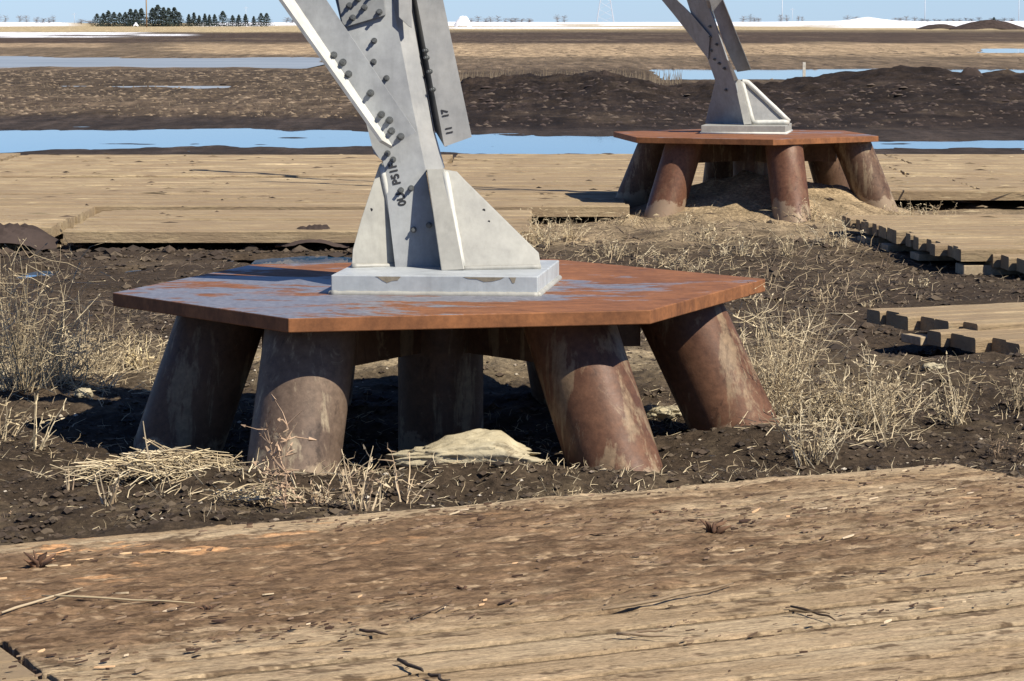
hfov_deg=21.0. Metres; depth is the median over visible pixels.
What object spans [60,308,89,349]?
dry weed
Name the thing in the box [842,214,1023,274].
timber mat
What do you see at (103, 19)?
spruce tree
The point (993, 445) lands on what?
dry weed
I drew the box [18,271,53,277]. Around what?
puddle
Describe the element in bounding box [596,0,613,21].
power pylon
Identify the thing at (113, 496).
dry weed
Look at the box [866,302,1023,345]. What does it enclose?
timber mat
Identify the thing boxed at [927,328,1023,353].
timber mat
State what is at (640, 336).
straw litter
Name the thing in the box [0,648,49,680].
timber mat
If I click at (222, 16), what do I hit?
spruce tree
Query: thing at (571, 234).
dry weed
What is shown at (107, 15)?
spruce tree
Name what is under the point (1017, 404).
dry weed
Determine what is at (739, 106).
tower leg
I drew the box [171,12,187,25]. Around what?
spruce tree
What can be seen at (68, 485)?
dry weed
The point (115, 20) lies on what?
spruce tree
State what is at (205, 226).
timber mat
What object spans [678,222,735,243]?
dry weed
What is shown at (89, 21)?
bare tree
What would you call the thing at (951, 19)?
bare tree
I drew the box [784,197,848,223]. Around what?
dry weed
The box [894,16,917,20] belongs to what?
bare tree
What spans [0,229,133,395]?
dry weed
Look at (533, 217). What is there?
dry weed
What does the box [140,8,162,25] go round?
spruce tree
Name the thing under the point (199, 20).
spruce tree
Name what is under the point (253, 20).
spruce tree
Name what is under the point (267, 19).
spruce tree
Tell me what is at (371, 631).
stick
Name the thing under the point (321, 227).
soil lump
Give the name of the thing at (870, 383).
dry weed
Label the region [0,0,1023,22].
sky
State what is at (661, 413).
rock
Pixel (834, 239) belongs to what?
dry weed
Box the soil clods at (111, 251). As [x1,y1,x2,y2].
[0,243,353,261]
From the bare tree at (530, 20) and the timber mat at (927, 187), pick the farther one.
the bare tree at (530, 20)
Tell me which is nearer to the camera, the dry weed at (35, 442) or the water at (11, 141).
the dry weed at (35, 442)
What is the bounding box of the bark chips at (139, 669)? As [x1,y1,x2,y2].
[2,557,1023,680]
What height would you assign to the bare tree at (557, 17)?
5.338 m
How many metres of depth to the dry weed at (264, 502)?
9.00 m
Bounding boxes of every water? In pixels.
[0,128,1023,153]
[63,86,230,88]
[649,68,1023,79]
[978,48,1023,52]
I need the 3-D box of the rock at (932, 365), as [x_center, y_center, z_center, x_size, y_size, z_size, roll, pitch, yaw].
[1.911,0.121,12.550,0.106,0.043,0.072,0,7,0]
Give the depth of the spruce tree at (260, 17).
1014.41 m
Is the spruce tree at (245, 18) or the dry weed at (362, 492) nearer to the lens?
the dry weed at (362, 492)
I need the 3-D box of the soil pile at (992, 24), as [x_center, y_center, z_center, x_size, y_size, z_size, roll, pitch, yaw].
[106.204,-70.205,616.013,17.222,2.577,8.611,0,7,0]
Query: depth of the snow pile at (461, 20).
972.61 m
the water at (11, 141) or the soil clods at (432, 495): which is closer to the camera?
the soil clods at (432, 495)
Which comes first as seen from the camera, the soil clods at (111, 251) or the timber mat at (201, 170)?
the soil clods at (111, 251)
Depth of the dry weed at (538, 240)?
21.28 m
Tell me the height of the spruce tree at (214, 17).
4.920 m
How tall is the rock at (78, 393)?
0.051 m
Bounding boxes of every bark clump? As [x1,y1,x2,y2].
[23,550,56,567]
[195,605,217,609]
[454,585,467,589]
[650,510,669,513]
[699,518,730,533]
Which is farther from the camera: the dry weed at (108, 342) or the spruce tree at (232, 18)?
the spruce tree at (232, 18)
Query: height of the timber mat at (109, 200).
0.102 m
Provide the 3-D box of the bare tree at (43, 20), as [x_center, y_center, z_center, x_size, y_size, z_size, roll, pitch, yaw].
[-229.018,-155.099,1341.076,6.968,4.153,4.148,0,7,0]
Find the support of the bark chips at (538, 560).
on the timber mat at (247, 559)
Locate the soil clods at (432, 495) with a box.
[0,321,1023,543]
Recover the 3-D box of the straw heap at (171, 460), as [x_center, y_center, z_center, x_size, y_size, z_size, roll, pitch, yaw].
[-1.202,0.425,9.517,0.848,0.180,0.604,3,7,26]
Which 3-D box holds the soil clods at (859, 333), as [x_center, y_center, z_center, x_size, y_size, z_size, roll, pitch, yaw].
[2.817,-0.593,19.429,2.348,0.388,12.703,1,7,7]
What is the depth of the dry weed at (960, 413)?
10.94 m
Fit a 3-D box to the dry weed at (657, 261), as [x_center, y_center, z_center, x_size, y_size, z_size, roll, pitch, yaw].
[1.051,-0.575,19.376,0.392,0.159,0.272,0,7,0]
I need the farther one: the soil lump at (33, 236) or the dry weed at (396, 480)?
the soil lump at (33, 236)
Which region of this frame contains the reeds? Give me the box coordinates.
[1,67,682,114]
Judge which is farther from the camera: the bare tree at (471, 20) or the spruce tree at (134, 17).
the bare tree at (471, 20)
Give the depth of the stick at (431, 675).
6.19 m
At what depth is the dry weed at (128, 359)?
12.48 m
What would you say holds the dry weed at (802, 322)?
on the ground
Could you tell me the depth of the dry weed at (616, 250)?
20.34 m
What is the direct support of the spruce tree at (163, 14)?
on the ground
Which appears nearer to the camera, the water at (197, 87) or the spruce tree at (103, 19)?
the water at (197, 87)
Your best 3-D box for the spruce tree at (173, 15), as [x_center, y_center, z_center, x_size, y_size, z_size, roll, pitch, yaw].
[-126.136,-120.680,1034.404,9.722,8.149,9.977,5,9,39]
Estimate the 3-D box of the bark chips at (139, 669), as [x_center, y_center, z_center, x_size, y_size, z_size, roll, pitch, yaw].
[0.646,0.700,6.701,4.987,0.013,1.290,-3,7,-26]
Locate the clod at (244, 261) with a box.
[232,260,254,263]
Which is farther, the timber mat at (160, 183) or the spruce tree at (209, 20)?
the spruce tree at (209, 20)
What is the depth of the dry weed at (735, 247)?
20.12 m
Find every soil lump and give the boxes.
[0,223,63,249]
[275,224,350,247]
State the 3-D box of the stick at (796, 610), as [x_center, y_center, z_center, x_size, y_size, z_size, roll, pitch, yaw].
[0.739,0.673,6.869,0.103,0.007,0.010,2,7,17]
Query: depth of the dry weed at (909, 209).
24.22 m
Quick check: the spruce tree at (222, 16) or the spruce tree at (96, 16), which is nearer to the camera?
the spruce tree at (96, 16)
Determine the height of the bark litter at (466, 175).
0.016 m
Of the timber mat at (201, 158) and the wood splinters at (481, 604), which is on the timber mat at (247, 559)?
the wood splinters at (481, 604)
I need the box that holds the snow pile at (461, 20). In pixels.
[454,16,471,26]
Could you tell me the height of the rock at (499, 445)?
0.182 m
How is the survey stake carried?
on the ground
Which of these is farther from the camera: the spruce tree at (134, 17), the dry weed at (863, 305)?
the spruce tree at (134, 17)
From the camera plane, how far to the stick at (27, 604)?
6.99 m
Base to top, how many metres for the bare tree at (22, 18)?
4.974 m
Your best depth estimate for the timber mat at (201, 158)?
32.06 m
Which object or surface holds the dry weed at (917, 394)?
on the ground
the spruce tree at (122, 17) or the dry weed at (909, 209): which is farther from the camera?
the spruce tree at (122, 17)
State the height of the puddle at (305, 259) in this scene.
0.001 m
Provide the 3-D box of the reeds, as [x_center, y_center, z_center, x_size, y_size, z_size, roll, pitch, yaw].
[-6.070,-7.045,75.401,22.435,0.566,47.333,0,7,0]
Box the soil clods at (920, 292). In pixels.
[0,228,1023,355]
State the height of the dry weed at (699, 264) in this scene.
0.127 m
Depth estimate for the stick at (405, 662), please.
6.30 m
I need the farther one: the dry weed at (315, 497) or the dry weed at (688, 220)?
the dry weed at (688, 220)
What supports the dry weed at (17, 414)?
on the ground
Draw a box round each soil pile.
[916,24,955,28]
[949,20,1023,29]
[959,67,982,75]
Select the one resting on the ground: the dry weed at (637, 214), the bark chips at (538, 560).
the dry weed at (637, 214)
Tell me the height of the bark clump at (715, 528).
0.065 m
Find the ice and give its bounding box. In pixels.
[0,56,323,68]
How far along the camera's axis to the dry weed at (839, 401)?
10.74 m
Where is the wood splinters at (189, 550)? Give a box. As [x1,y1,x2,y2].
[0,548,200,578]
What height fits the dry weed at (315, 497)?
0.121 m
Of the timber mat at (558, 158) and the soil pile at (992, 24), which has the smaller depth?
the timber mat at (558, 158)
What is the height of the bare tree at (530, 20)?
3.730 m
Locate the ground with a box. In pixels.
[0,17,1023,544]
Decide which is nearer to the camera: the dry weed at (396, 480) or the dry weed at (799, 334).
the dry weed at (396, 480)
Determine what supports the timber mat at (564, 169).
on the ground
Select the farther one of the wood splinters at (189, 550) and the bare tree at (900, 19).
the bare tree at (900, 19)
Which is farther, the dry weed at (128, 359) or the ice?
the ice
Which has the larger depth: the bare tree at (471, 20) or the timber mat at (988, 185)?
the bare tree at (471, 20)
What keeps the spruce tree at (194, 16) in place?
on the ground
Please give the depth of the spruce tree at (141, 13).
1047.91 m
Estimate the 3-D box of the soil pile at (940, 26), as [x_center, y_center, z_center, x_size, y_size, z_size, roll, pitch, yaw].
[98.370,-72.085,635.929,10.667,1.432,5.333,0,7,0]
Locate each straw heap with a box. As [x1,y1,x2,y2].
[20,437,254,486]
[199,480,310,504]
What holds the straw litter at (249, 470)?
on the ground
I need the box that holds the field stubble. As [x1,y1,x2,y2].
[0,47,1023,126]
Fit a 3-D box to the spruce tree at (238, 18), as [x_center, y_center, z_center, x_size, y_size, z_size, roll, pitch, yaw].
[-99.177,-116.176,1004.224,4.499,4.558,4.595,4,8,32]
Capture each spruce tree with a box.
[88,13,106,26]
[98,13,106,25]
[100,10,117,25]
[103,12,122,26]
[117,12,124,22]
[118,12,131,25]
[123,9,140,26]
[126,9,144,26]
[136,8,147,24]
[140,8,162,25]
[143,5,170,25]
[152,7,176,26]
[159,8,172,23]
[168,7,182,25]
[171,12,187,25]
[183,14,192,26]
[191,12,196,25]
[194,15,202,25]
[199,13,206,25]
[204,14,212,26]
[211,14,218,25]
[214,11,231,25]
[228,15,237,25]
[234,14,242,26]
[241,14,248,25]
[249,16,256,25]
[254,13,268,26]
[259,13,274,25]
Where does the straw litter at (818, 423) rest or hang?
on the ground
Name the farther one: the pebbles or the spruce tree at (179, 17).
the spruce tree at (179, 17)
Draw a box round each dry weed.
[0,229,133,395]
[0,383,69,442]
[1,280,119,387]
[27,397,66,450]
[44,300,165,374]
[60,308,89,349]
[63,468,74,490]
[94,463,120,504]
[118,334,162,370]
[143,421,158,481]
[241,394,315,509]
[242,469,290,506]
[293,477,334,504]
[332,444,390,511]
[378,442,443,503]
[507,205,547,225]
[519,211,570,245]
[533,215,599,241]
[586,238,654,258]
[595,210,640,226]
[636,248,688,266]
[652,211,702,227]
[654,255,739,271]
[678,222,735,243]
[708,231,781,256]
[725,274,884,425]
[743,280,833,338]
[744,273,838,387]
[751,229,828,257]
[763,389,866,468]
[782,371,902,426]
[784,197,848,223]
[797,213,865,247]
[812,337,945,432]
[830,339,943,448]
[861,299,876,307]
[872,377,982,405]
[883,196,952,214]
[909,275,930,286]
[914,203,956,214]
[921,351,995,426]
[963,432,1023,462]
[988,361,1023,412]
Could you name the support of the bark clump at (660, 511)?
on the timber mat at (247, 559)
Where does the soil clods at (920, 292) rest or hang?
on the ground
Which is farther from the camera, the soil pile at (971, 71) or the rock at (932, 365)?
the soil pile at (971, 71)
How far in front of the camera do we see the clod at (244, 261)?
20.43 m
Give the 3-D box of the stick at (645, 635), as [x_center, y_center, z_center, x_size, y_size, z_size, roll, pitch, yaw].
[0.323,0.704,6.614,0.151,0.011,0.015,2,7,13]
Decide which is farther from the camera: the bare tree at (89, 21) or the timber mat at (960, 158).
the bare tree at (89, 21)
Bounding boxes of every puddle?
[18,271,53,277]
[234,256,351,263]
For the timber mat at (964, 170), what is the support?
on the ground
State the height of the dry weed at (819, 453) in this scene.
0.250 m
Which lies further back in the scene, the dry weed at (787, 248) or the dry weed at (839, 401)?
the dry weed at (787, 248)
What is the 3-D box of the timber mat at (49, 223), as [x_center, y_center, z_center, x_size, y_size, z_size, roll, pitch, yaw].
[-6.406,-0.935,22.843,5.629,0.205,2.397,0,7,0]
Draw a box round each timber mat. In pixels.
[0,153,20,160]
[0,155,452,163]
[0,163,380,177]
[0,177,428,189]
[0,189,370,213]
[0,206,94,250]
[0,463,1023,647]
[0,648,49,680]
[2,538,1023,680]
[63,210,531,242]
[426,163,905,177]
[429,190,629,216]
[452,154,907,163]
[463,176,980,199]
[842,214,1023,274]
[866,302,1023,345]
[882,163,1023,176]
[885,154,1023,163]
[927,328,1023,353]
[946,177,1023,199]
[985,254,1023,272]
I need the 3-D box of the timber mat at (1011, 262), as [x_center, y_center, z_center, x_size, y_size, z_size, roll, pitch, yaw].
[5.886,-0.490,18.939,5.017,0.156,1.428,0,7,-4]
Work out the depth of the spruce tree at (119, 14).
1050.10 m
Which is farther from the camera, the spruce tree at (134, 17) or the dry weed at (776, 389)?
the spruce tree at (134, 17)
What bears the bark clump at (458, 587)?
on the timber mat at (247, 559)
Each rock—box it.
[74,387,92,397]
[383,428,548,468]
[644,405,681,420]
[921,362,943,370]
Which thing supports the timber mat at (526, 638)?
on the ground
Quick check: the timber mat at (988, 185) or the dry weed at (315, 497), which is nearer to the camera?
the dry weed at (315, 497)
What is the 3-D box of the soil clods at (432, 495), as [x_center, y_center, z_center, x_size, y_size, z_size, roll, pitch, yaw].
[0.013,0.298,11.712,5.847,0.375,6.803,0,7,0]
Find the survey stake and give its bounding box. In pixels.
[803,62,805,76]
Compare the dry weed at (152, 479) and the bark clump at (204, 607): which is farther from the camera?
the dry weed at (152, 479)
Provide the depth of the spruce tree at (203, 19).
1018.61 m
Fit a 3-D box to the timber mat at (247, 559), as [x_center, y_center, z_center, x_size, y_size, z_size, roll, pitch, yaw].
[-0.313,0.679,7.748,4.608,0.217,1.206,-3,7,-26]
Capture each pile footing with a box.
[113,259,778,475]
[613,129,897,222]
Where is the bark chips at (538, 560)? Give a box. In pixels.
[0,464,1023,667]
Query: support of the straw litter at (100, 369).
on the ground
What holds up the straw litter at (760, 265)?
on the ground
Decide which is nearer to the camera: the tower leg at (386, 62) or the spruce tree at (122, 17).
the tower leg at (386, 62)
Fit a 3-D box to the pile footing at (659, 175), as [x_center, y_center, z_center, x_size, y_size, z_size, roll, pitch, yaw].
[2.170,-1.314,24.863,2.752,1.083,2.820,0,7,0]
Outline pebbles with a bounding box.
[3,270,1023,520]
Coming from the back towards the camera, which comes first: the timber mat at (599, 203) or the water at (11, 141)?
the water at (11, 141)
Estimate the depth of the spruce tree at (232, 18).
1016.65 m
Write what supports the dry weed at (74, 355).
on the ground
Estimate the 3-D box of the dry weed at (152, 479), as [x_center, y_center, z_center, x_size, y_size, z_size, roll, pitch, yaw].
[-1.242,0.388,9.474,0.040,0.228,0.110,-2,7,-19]
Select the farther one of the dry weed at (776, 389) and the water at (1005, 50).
the water at (1005, 50)
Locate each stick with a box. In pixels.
[1,587,82,613]
[41,595,194,602]
[359,628,387,634]
[397,658,423,671]
[408,600,451,618]
[427,673,450,680]
[602,583,733,610]
[616,631,677,637]
[622,629,667,635]
[789,609,829,613]
[790,605,835,620]
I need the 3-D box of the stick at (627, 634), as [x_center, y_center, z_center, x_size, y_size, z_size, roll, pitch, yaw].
[0.318,0.701,6.644,0.126,0.008,0.014,-4,7,-29]
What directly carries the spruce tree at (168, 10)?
on the ground
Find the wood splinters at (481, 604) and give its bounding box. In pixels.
[38,469,1019,667]
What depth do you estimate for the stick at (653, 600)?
7.03 m
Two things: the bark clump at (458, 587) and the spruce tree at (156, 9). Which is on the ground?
the spruce tree at (156, 9)
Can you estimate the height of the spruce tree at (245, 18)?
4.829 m
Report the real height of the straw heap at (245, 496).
0.080 m
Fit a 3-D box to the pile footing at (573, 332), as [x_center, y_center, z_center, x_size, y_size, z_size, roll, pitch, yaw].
[-0.176,0.237,10.575,2.614,0.894,2.452,0,7,0]
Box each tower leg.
[279,0,561,295]
[662,0,792,133]
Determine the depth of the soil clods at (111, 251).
20.86 m
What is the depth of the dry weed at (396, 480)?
9.15 m
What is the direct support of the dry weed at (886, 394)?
on the ground
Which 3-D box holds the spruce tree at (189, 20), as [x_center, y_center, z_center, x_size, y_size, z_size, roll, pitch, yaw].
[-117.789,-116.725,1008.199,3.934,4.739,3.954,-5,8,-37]
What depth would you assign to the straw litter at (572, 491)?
9.69 m
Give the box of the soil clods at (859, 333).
[764,186,1023,356]
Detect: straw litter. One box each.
[0,243,1021,356]
[0,322,1023,528]
[0,328,167,399]
[72,442,405,503]
[527,168,907,302]
[734,378,932,447]
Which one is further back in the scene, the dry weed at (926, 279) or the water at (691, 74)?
the water at (691, 74)
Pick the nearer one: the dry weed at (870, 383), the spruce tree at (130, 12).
the dry weed at (870, 383)
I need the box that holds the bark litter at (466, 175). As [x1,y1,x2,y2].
[0,153,1023,223]
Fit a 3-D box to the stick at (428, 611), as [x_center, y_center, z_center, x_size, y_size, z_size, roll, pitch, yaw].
[-0.203,0.672,6.895,0.010,0.008,0.224,4,8,29]
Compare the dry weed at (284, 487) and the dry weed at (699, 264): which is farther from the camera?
the dry weed at (699, 264)
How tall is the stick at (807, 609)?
0.008 m
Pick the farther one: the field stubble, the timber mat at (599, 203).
the field stubble
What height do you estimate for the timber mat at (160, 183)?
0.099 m
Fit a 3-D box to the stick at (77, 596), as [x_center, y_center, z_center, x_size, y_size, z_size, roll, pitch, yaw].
[-1.001,0.656,7.024,0.405,0.010,0.013,1,7,9]
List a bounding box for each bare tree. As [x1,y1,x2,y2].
[18,15,29,22]
[33,17,46,22]
[78,19,93,24]
[470,15,513,21]
[512,18,533,22]
[553,15,565,21]
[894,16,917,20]
[920,17,981,20]
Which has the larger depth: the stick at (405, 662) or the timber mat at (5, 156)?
the timber mat at (5, 156)
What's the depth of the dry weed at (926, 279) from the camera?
18.12 m
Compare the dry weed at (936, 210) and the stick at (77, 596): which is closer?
the stick at (77, 596)

